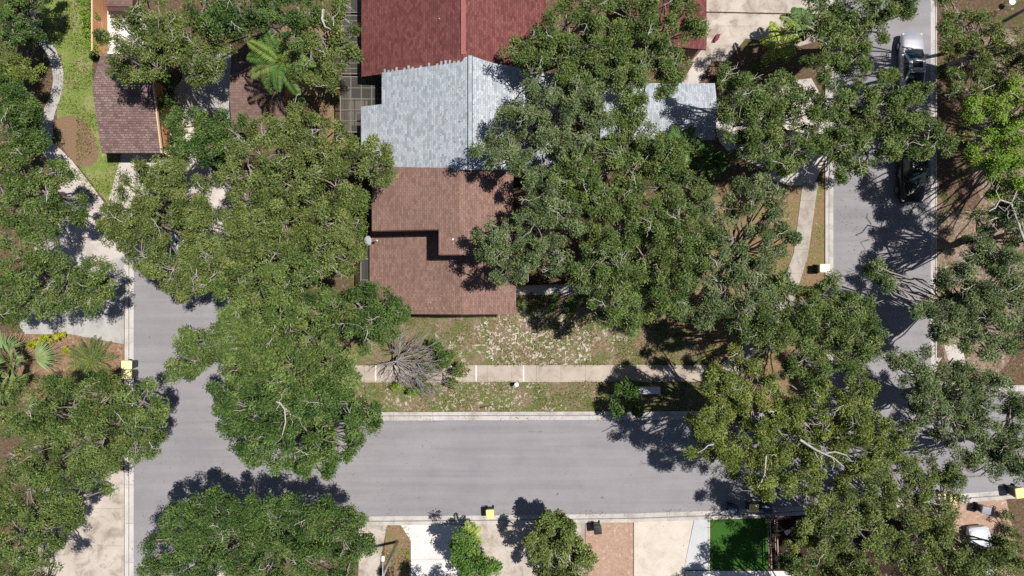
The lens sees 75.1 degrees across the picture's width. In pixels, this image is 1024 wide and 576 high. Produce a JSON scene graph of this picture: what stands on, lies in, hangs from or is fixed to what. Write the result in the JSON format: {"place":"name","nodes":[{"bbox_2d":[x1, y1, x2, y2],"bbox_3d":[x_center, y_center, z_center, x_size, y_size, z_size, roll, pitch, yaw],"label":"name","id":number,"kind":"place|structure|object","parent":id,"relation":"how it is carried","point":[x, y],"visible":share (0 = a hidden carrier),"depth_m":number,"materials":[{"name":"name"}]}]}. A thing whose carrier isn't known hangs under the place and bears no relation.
{"place":"outdoors","nodes":[
{"label":"outdoors","id":0,"kind":"place"},
{"bbox_2d":[26,9,63,140],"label":"curved path","id":1,"kind":"structure","parent":0,"point":[53,58],"depth_m":51.96,"materials":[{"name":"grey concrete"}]},
{"bbox_2d":[18,256,123,343],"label":"driveway","id":2,"kind":"structure","parent":0,"point":[106,323],"depth_m":51.97,"materials":[{"name":"grey concrete"}]},
{"bbox_2d":[37,0,118,200],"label":"lawn","id":3,"kind":"structure","parent":0,"point":[100,167],"depth_m":52.00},
{"bbox_2d":[55,116,97,166],"bbox_3d":[-33.922,-11.536,51.992,2.570,0.001,4.396,-25,90,0],"label":"bare dirt patch","id":4,"kind":"object","parent":3,"relation":"on","point":[67,128],"visible":1,"depth_m":51.99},
{"bbox_2d":[38,470,123,575],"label":"corner driveway","id":5,"kind":"structure","parent":0,"point":[101,553],"depth_m":51.97,"materials":[{"name":"concrete"}]},
{"bbox_2d":[182,70,193,121],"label":"narrow path","id":6,"kind":"structure","parent":0,"point":[188,95],"depth_m":51.97,"materials":[{"name":"concrete"}]},
{"bbox_2d":[282,26,357,165],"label":"yard soil","id":7,"kind":"structure","parent":0,"point":[321,98],"depth_m":52.00,"materials":[{"name":"brown soil"}]},
{"bbox_2d":[246,29,316,97],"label":"feather palm","id":8,"kind":"object","parent":7,"relation":"on","point":[276,53],"visible":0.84,"depth_m":43.91,"materials":[{"name":"green plant"}]},
{"bbox_2d":[284,0,363,96],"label":"oak tree","id":9,"kind":"object","parent":7,"relation":"on","point":[331,55],"visible":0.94,"depth_m":43.55,"materials":[{"name":"green plant"}]},
{"bbox_2d":[341,15,369,83],"bbox_3d":[-11.931,-18.110,50.745,1.658,2.510,4.401,0,90,0],"label":"screen enclosure","id":10,"kind":"object","parent":7,"relation":"on","point":[354,69],"visible":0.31,"depth_m":51.94,"materials":[{"name":"brown metal"}]},
{"bbox_2d":[340,76,381,139],"bbox_3d":[-11.219,-13.633,50.695,3.222,2.610,4.155,0,90,0],"label":"screen enclosure","id":11,"kind":"object","parent":7,"relation":"on","point":[358,98],"visible":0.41,"depth_m":51.94,"materials":[{"name":"grey metal"}]},
{"bbox_2d":[275,365,719,382],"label":"sidewalk","id":12,"kind":"structure","parent":0,"point":[602,373],"depth_m":51.95,"materials":[{"name":"concrete"}]},
{"bbox_2d":[0,0,1023,575],"bbox_3d":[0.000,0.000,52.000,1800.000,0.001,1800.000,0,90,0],"label":"ground","id":13,"kind":"structure","parent":0,"point":[746,54],"depth_m":52.00,"materials":[{"name":"brown soil"}]},
{"bbox_2d":[0,50,46,96],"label":"broadleaf tree","id":14,"kind":"object","parent":13,"relation":"on","point":[13,65],"visible":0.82,"depth_m":47.09,"materials":[{"name":"green plant"}]},
{"bbox_2d":[0,70,54,157],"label":"oak tree","id":15,"kind":"object","parent":13,"relation":"on","point":[21,111],"visible":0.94,"depth_m":46.09,"materials":[{"name":"green plant"}]},
{"bbox_2d":[0,0,55,58],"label":"oak tree","id":16,"kind":"object","parent":13,"relation":"on","point":[12,34],"visible":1,"depth_m":46.57,"materials":[{"name":"green plant"}]},
{"bbox_2d":[0,133,90,241],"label":"oak tree","id":17,"kind":"object","parent":13,"relation":"on","point":[47,198],"visible":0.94,"depth_m":44.53,"materials":[{"name":"green plant"}]},
{"bbox_2d":[0,222,118,331],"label":"oak tree","id":18,"kind":"object","parent":13,"relation":"on","point":[74,283],"visible":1,"depth_m":42.91,"materials":[{"name":"green plant"}]},
{"bbox_2d":[0,333,123,399],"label":"mulch bed","id":19,"kind":"object","parent":13,"relation":"on","point":[34,368],"visible":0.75,"depth_m":51.99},
{"bbox_2d":[0,328,58,402],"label":"fan palm","id":20,"kind":"object","parent":19,"relation":"on","point":[39,352],"visible":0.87,"depth_m":49.23,"materials":[{"name":"green plant"}]},
{"bbox_2d":[65,336,117,384],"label":"sago palm","id":21,"kind":"object","parent":19,"relation":"on","point":[92,357],"visible":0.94,"depth_m":50.89,"materials":[{"name":"green plant"}]},
{"bbox_2d":[0,453,124,575],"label":"oak tree","id":22,"kind":"object","parent":13,"relation":"on","point":[52,513],"visible":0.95,"depth_m":42.41,"materials":[{"name":"green plant"}]},
{"bbox_2d":[35,142,131,278],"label":"drive","id":23,"kind":"structure","parent":13,"relation":"on","point":[76,243],"depth_m":51.97,"materials":[{"name":"concrete"}]},
{"bbox_2d":[0,368,171,489],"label":"oak tree","id":24,"kind":"object","parent":13,"relation":"on","point":[92,417],"visible":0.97,"depth_m":42.49,"materials":[{"name":"green plant"}]},
{"bbox_2d":[74,0,100,55],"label":"shrub","id":25,"kind":"object","parent":13,"relation":"on","point":[84,31],"visible":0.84,"depth_m":50.44,"materials":[{"name":"green plant"}]},
{"bbox_2d":[91,0,106,55],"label":"board fence","id":26,"kind":"object","parent":13,"relation":"on","point":[99,7],"visible":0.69,"depth_m":50.85,"materials":[{"name":"orange wood"}]},
{"bbox_2d":[105,0,140,16],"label":"shed","id":27,"kind":"structure","parent":13,"relation":"on","point":[116,7],"depth_m":50.72,"materials":[{"name":"brown"}]},
{"bbox_2d":[125,259,133,575],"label":"kerb","id":28,"kind":"structure","parent":13,"relation":"on","point":[131,466],"depth_m":51.97,"materials":[{"name":"concrete"}]},
{"bbox_2d":[120,80,193,156],"bbox_3d":[-27.700,-13.000,51.996,5.900,0.001,9.000,0,90,0],"label":"garage apron","id":29,"kind":"object","parent":13,"relation":"on","point":[179,92],"visible":0.2,"depth_m":52.00,"materials":[{"name":"beige concrete"}]},
{"bbox_2d":[92,54,169,153],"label":"garage","id":30,"kind":"structure","parent":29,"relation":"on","point":[128,118],"depth_m":48.87,"materials":[{"name":"brown"}]},
{"bbox_2d":[156,69,184,147],"bbox_3d":[-25.469,-13.254,50.281,2.035,3.492,6.171,-12,90,0],"label":"shrub","id":31,"kind":"object","parent":29,"relation":"on","point":[168,93],"visible":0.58,"depth_m":49.14,"materials":[{"name":"green plant"}]},
{"bbox_2d":[92,0,244,91],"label":"oak tree","id":32,"kind":"object","parent":13,"relation":"on","point":[173,40],"visible":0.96,"depth_m":43.15,"materials":[{"name":"green plant"}]},
{"bbox_2d":[109,154,264,258],"bbox_3d":[-25.375,-6.400,51.992,12.750,0.001,8.200,0,90,0],"label":"court apron","id":33,"kind":"object","parent":13,"relation":"on","point":[218,198],"visible":0.12,"depth_m":51.99,"materials":[{"name":"concrete"}]},
{"bbox_2d":[94,153,217,295],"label":"oak tree","id":34,"kind":"object","parent":33,"relation":"on","point":[114,227],"visible":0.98,"depth_m":43.41,"materials":[{"name":"green plant"}]},
{"bbox_2d":[160,104,260,169],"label":"broadleaf tree","id":35,"kind":"object","parent":13,"relation":"on","point":[206,133],"visible":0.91,"depth_m":44.28,"materials":[{"name":"green plant"}]},
{"bbox_2d":[193,45,230,121],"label":"shaded slab","id":36,"kind":"structure","parent":13,"relation":"on","point":[212,97],"depth_m":51.99,"materials":[{"name":"grey concrete"}]},
{"bbox_2d":[180,0,326,52],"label":"oak tree","id":37,"kind":"object","parent":13,"relation":"on","point":[229,14],"visible":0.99,"depth_m":42.30,"materials":[{"name":"green plant"}]},
{"bbox_2d":[135,485,377,575],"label":"oak tree","id":38,"kind":"object","parent":13,"relation":"on","point":[257,538],"visible":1,"depth_m":44.15,"materials":[{"name":"green plant"}]},
{"bbox_2d":[229,61,293,136],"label":"shed","id":39,"kind":"structure","parent":13,"relation":"on","point":[251,98],"depth_m":49.14,"materials":[{"name":"brown"}]},
{"bbox_2d":[161,247,362,434],"bbox_3d":[-16.260,3.184,46.054,13.433,12.143,11.611,0,90,0],"label":"oak tree","id":40,"kind":"object","parent":13,"relation":"on","point":[261,339],"visible":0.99,"depth_m":41.88,"materials":[{"name":"green plant"}]},
{"bbox_2d":[169,193,369,304],"bbox_3d":[-16.030,-2.588,46.853,13.675,10.544,7.354,0,90,0],"label":"oak tree","id":41,"kind":"object","parent":13,"relation":"on","point":[254,244],"visible":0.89,"depth_m":42.99,"materials":[{"name":"green plant"}]},
{"bbox_2d":[202,371,383,481],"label":"oak tree","id":42,"kind":"object","parent":13,"relation":"on","point":[311,425],"visible":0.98,"depth_m":41.74,"materials":[{"name":"green plant"}]},
{"bbox_2d":[209,92,399,226],"bbox_3d":[-13.170,-8.142,46.497,12.170,11.257,8.677,0,90,0],"label":"oak tree","id":43,"kind":"object","parent":13,"relation":"on","point":[316,164],"visible":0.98,"depth_m":42.44,"materials":[{"name":"green plant"}]},
{"bbox_2d":[358,525,386,575],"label":"grey bottom drive","id":44,"kind":"structure","parent":13,"relation":"on","point":[368,566],"depth_m":51.99,"materials":[{"name":"concrete"}]},
{"bbox_2d":[37,0,716,575],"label":"grass tufts","id":45,"kind":"object","parent":13,"relation":"on","point":[75,88],"visible":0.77,"depth_m":51.94,"materials":[{"name":"green plant"}]},
{"bbox_2d":[383,525,409,575],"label":"bottom grass strip","id":46,"kind":"object","parent":13,"relation":"on","point":[393,533],"visible":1,"depth_m":51.99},
{"bbox_2d":[401,525,460,575],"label":"bottom white drive","id":47,"kind":"structure","parent":13,"relation":"on","point":[426,560],"depth_m":51.97,"materials":[{"name":"concrete"}]},
{"bbox_2d":[370,167,515,314],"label":"townhouse","id":48,"kind":"structure","parent":13,"relation":"on","point":[408,217],"depth_m":46.51,"materials":[{"name":"brown"}]},
{"bbox_2d":[415,358,470,391],"bbox_3d":[-5.316,6.637,51.104,4.487,1.854,2.776,0,90,0],"label":"shrub","id":49,"kind":"object","parent":13,"relation":"on","point":[458,371],"visible":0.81,"depth_m":50.84,"materials":[{"name":"green plant"}]},
{"bbox_2d":[447,526,502,575],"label":"tree","id":50,"kind":"object","parent":13,"relation":"on","point":[464,551],"visible":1,"depth_m":47.54,"materials":[{"name":"green plant"}]},
{"bbox_2d":[256,382,768,411],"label":"verge","id":51,"kind":"structure","parent":13,"relation":"on","point":[402,401],"depth_m":52.00,"materials":[{"name":"plant"}]},
{"bbox_2d":[608,376,644,419],"bbox_3d":[8.551,8.188,50.497,2.840,3.051,3.338,0,90,0],"label":"shrub","id":52,"kind":"object","parent":51,"relation":"on","point":[630,390],"visible":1,"depth_m":49.58,"materials":[{"name":"green plant"}]},
{"bbox_2d":[462,523,584,575],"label":"bottom stained drive","id":53,"kind":"structure","parent":13,"relation":"on","point":[502,543],"depth_m":51.97,"materials":[{"name":"concrete"}]},
{"bbox_2d":[221,0,832,420],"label":"kerb","id":54,"kind":"structure","parent":13,"relation":"on","point":[389,416],"depth_m":51.98,"materials":[{"name":"concrete"}]},
{"bbox_2d":[469,158,588,286],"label":"oak tree","id":55,"kind":"object","parent":13,"relation":"on","point":[527,246],"visible":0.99,"depth_m":42.22,"materials":[{"name":"green plant"}]},
{"bbox_2d":[361,0,705,85],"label":"townhouse","id":56,"kind":"structure","parent":13,"relation":"on","point":[400,34],"depth_m":46.29,"materials":[{"name":"red"}]},
{"bbox_2d":[361,55,716,177],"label":"townhouse","id":57,"kind":"structure","parent":13,"relation":"on","point":[408,121],"depth_m":46.10,"materials":[{"name":"grey"}]},
{"bbox_2d":[467,75,615,176],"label":"oak tree","id":58,"kind":"object","parent":13,"relation":"on","point":[552,134],"visible":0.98,"depth_m":41.44,"materials":[{"name":"green plant"}]},
{"bbox_2d":[516,292,580,315],"bbox_3d":[2.787,1.295,51.482,4.963,1.665,2.028,0,90,0],"label":"shrub","id":59,"kind":"object","parent":13,"relation":"on","point":[554,302],"visible":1,"depth_m":51.27,"materials":[{"name":"green plant"}]},
{"bbox_2d":[516,285,594,294],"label":"front walk","id":60,"kind":"structure","parent":13,"relation":"on","point":[548,290],"depth_m":51.92,"materials":[{"name":"grey concrete"}]},
{"bbox_2d":[521,508,599,575],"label":"tree","id":61,"kind":"object","parent":13,"relation":"on","point":[564,541],"visible":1,"depth_m":47.85,"materials":[{"name":"green plant"}]},
{"bbox_2d":[498,0,627,103],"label":"oak tree","id":62,"kind":"object","parent":13,"relation":"on","point":[562,43],"visible":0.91,"depth_m":42.60,"materials":[{"name":"green plant"}]},
{"bbox_2d":[217,490,1015,575],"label":"kerb","id":63,"kind":"structure","parent":13,"relation":"on","point":[511,519],"depth_m":51.98,"materials":[{"name":"concrete"}]},
{"bbox_2d":[547,83,708,216],"bbox_3d":[7.355,-7.283,46.588,8.880,11.075,8.922,-42,90,0],"label":"oak tree","id":64,"kind":"object","parent":13,"relation":"on","point":[625,160],"visible":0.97,"depth_m":42.39,"materials":[{"name":"green plant"}]},
{"bbox_2d":[564,170,720,338],"bbox_3d":[8.066,-1.812,46.471,10.170,11.308,10.090,14,90,0],"label":"oak tree","id":65,"kind":"object","parent":13,"relation":"on","point":[636,267],"visible":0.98,"depth_m":42.47,"materials":[{"name":"green plant"}]},
{"bbox_2d":[592,0,715,102],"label":"oak tree","id":66,"kind":"object","parent":13,"relation":"on","point":[654,41],"visible":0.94,"depth_m":42.98,"materials":[{"name":"green plant"}]},
{"bbox_2d":[634,520,693,575],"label":"bottom beige drive","id":67,"kind":"structure","parent":13,"relation":"on","point":[658,555],"depth_m":51.97,"materials":[{"name":"concrete"}]},
{"bbox_2d":[320,494,1009,521],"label":"gutter grime","id":68,"kind":"object","parent":13,"relation":"on","point":[636,518],"visible":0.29,"depth_m":51.94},
{"bbox_2d":[664,125,704,164],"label":"palm","id":69,"kind":"object","parent":13,"relation":"on","point":[690,138],"visible":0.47,"depth_m":47.04,"materials":[{"name":"plant"}]},
{"bbox_2d":[682,61,711,82],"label":"entry walk","id":70,"kind":"structure","parent":13,"relation":"on","point":[697,71],"depth_m":51.97,"materials":[{"name":"concrete"}]},
{"bbox_2d":[691,142,730,179],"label":"palm","id":71,"kind":"object","parent":13,"relation":"on","point":[717,157],"visible":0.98,"depth_m":49.12,"materials":[{"name":"plant"}]},
{"bbox_2d":[710,518,767,569],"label":"artificial turf","id":72,"kind":"structure","parent":13,"relation":"on","point":[738,544],"depth_m":51.99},
{"bbox_2d":[685,520,792,575],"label":"bottom slab","id":73,"kind":"structure","parent":13,"relation":"on","point":[697,556],"depth_m":51.97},
{"bbox_2d":[714,59,827,179],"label":"oak tree","id":74,"kind":"object","parent":13,"relation":"on","point":[768,129],"visible":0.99,"depth_m":43.04,"materials":[{"name":"green plant"}]},
{"bbox_2d":[759,21,800,64],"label":"palm","id":75,"kind":"object","parent":13,"relation":"on","point":[785,50],"visible":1,"depth_m":48.37,"materials":[{"name":"green plant"}]},
{"bbox_2d":[740,378,910,506],"bbox_3d":[19.673,9.647,46.240,10.639,11.771,8.147,0,90,0],"label":"oak tree","id":76,"kind":"object","parent":13,"relation":"on","point":[813,435],"visible":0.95,"depth_m":41.89,"materials":[{"name":"green plant"}]},
{"bbox_2d":[793,468,901,575],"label":"oak tree","id":77,"kind":"object","parent":13,"relation":"on","point":[827,524],"visible":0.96,"depth_m":42.97,"materials":[{"name":"green plant"}]},
{"bbox_2d":[768,507,946,575],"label":"dark planting bed","id":78,"kind":"object","parent":13,"relation":"on","point":[785,523],"visible":0.33,"depth_m":51.99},
{"bbox_2d":[775,550,820,575],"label":"shrub","id":79,"kind":"object","parent":78,"relation":"on","point":[796,562],"visible":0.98,"depth_m":50.50,"materials":[{"name":"green plant"}]},
{"bbox_2d":[783,526,823,553],"bbox_3d":[22.228,19.167,51.026,2.944,2.011,2.106,0,90,0],"label":"shrub","id":80,"kind":"object","parent":78,"relation":"on","point":[804,542],"visible":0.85,"depth_m":50.61,"materials":[{"name":"green plant"}]},
{"bbox_2d":[844,451,1023,575],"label":"oak tree","id":81,"kind":"object","parent":78,"relation":"on","point":[934,532],"visible":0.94,"depth_m":43.52,"materials":[{"name":"green plant"}]},
{"bbox_2d":[799,0,920,84],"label":"oak tree","id":82,"kind":"object","parent":13,"relation":"on","point":[845,35],"visible":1,"depth_m":42.60,"materials":[{"name":"green plant"}]},
{"bbox_2d":[931,0,1023,390],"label":"kerb","id":83,"kind":"structure","parent":13,"relation":"on","point":[933,159],"depth_m":51.98,"materials":[{"name":"concrete"}]},
{"bbox_2d":[937,29,1023,381],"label":"sandy yard","id":84,"kind":"structure","parent":13,"relation":"on","point":[947,252],"depth_m":51.99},
{"bbox_2d":[860,246,1023,363],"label":"oak tree","id":85,"kind":"object","parent":84,"relation":"on","point":[969,304],"visible":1,"depth_m":42.58,"materials":[{"name":"green plant"}]},
{"bbox_2d":[937,8,981,210],"bbox_3d":[34.837,-13.938,51.988,4.075,0.001,15.875,0,90,0],"label":"dark litter bed","id":86,"kind":"object","parent":84,"relation":"on","point":[953,186],"visible":0.54,"depth_m":51.99,"materials":[{"name":"brown soil"}]},
{"bbox_2d":[932,0,1023,102],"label":"oak tree","id":87,"kind":"object","parent":86,"relation":"on","point":[983,56],"visible":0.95,"depth_m":44.18,"materials":[{"name":"green plant"}]},
{"bbox_2d":[954,74,1023,204],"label":"broadleaf tree","id":88,"kind":"object","parent":86,"relation":"on","point":[996,136],"visible":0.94,"depth_m":44.02,"materials":[{"name":"green plant"}]},
{"bbox_2d":[950,187,1023,279],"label":"oak tree","id":89,"kind":"object","parent":84,"relation":"on","point":[1009,216],"visible":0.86,"depth_m":44.18,"materials":[{"name":"green plant"}]},
{"bbox_2d":[952,499,1016,575],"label":"drive","id":90,"kind":"structure","parent":13,"relation":"on","point":[969,516],"depth_m":51.99,"materials":[{"name":"concrete"}]},
{"bbox_2d":[963,525,996,574],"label":"parked car","id":91,"kind":"object","parent":90,"relation":"on","point":[981,531],"visible":0.33,"depth_m":51.16,"materials":[{"name":"white paint"}]},
{"bbox_2d":[996,506,1023,547],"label":"shrub","id":92,"kind":"object","parent":90,"relation":"on","point":[1006,516],"visible":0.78,"depth_m":51.02,"materials":[{"name":"green plant"}]},
{"bbox_2d":[351,307,705,364],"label":"front lawn","id":93,"kind":"structure","parent":0,"point":[524,331],"depth_m":52.00,"materials":[{"name":"plant"}]},
{"bbox_2d":[321,280,412,358],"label":"oak tree","id":94,"kind":"object","parent":93,"relation":"on","point":[376,314],"visible":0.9,"depth_m":44.49,"materials":[{"name":"green plant"}]},
{"bbox_2d":[370,320,465,407],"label":"dead tree","id":95,"kind":"object","parent":93,"relation":"on","point":[401,363],"visible":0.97,"depth_m":50.17,"materials":[{"name":"grey wood"}]},
{"bbox_2d":[84,38,1023,561],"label":"fallen leaves","id":96,"kind":"object","parent":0,"point":[646,322],"depth_m":51.97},
{"bbox_2d":[134,0,1023,575],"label":"street asphalt","id":97,"kind":"structure","parent":0,"point":[514,468],"depth_m":51.99,"materials":[{"name":"asphalt"}]},
{"bbox_2d":[804,66,960,185],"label":"oak tree","id":98,"kind":"object","parent":97,"relation":"on","point":[856,134],"visible":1,"depth_m":42.59,"materials":[{"name":"green plant"}]},
{"bbox_2d":[895,32,928,93],"bbox_3d":[30.850,-17.365,51.273,2.111,1.484,4.730,0,90,0],"label":"parked car","id":99,"kind":"object","parent":97,"relation":"on","point":[910,47],"visible":0.81,"depth_m":51.00,"materials":[{"name":"silver metal"}]},
{"bbox_2d":[894,137,929,202],"bbox_3d":[30.800,-9.085,51.113,2.241,1.803,5.030,0,90,0],"label":"parked car","id":100,"kind":"object","parent":97,"relation":"on","point":[910,187],"visible":0.62,"depth_m":50.94,"materials":[{"name":"black paint"}]},
{"bbox_2d":[883,342,1015,464],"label":"oak tree","id":101,"kind":"object","parent":97,"relation":"on","point":[930,395],"visible":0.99,"depth_m":43.20,"materials":[{"name":"green plant"}]},
{"bbox_2d":[940,388,1023,492],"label":"oak tree","id":102,"kind":"object","parent":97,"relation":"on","point":[1003,448],"visible":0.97,"depth_m":43.55,"materials":[{"name":"green plant"}]},
{"bbox_2d":[586,522,632,575],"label":"driveway","id":103,"kind":"structure","parent":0,"point":[614,542],"depth_m":51.99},
{"bbox_2d":[654,182,824,409],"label":"side yard grass","id":104,"kind":"structure","parent":0,"point":[817,251],"depth_m":51.99,"materials":[{"name":"plant"}]},
{"bbox_2d":[676,170,803,339],"bbox_3d":[14.606,-2.167,46.821,8.406,10.592,11.074,0,90,0],"label":"oak tree","id":105,"kind":"object","parent":104,"relation":"on","point":[733,256],"visible":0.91,"depth_m":42.90,"materials":[{"name":"green plant"}]},
{"bbox_2d":[682,335,803,487],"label":"oak tree","id":106,"kind":"object","parent":104,"relation":"on","point":[736,402],"visible":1,"depth_m":42.42,"materials":[{"name":"green plant"}]},
{"bbox_2d":[727,266,889,395],"bbox_3d":[19.956,2.780,46.638,10.891,10.974,7.650,31,90,0],"label":"oak tree","id":107,"kind":"object","parent":104,"relation":"on","point":[813,313],"visible":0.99,"depth_m":42.62,"materials":[{"name":"green plant"}]},
{"bbox_2d":[693,0,823,60],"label":"driveway","id":108,"kind":"structure","parent":0,"point":[735,30],"depth_m":51.99,"materials":[{"name":"concrete"}]},
{"bbox_2d":[779,7,817,41],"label":"palm","id":109,"kind":"object","parent":108,"relation":"on","point":[802,16],"visible":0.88,"depth_m":48.63,"materials":[{"name":"plant"}]},
{"bbox_2d":[721,182,817,373],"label":"side path","id":110,"kind":"structure","parent":0,"point":[805,215],"depth_m":51.95,"materials":[{"name":"concrete"}]},
{"bbox_2d":[716,78,824,185],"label":"side driveway","id":111,"kind":"structure","parent":0,"point":[801,175],"depth_m":51.97,"materials":[{"name":"concrete"}]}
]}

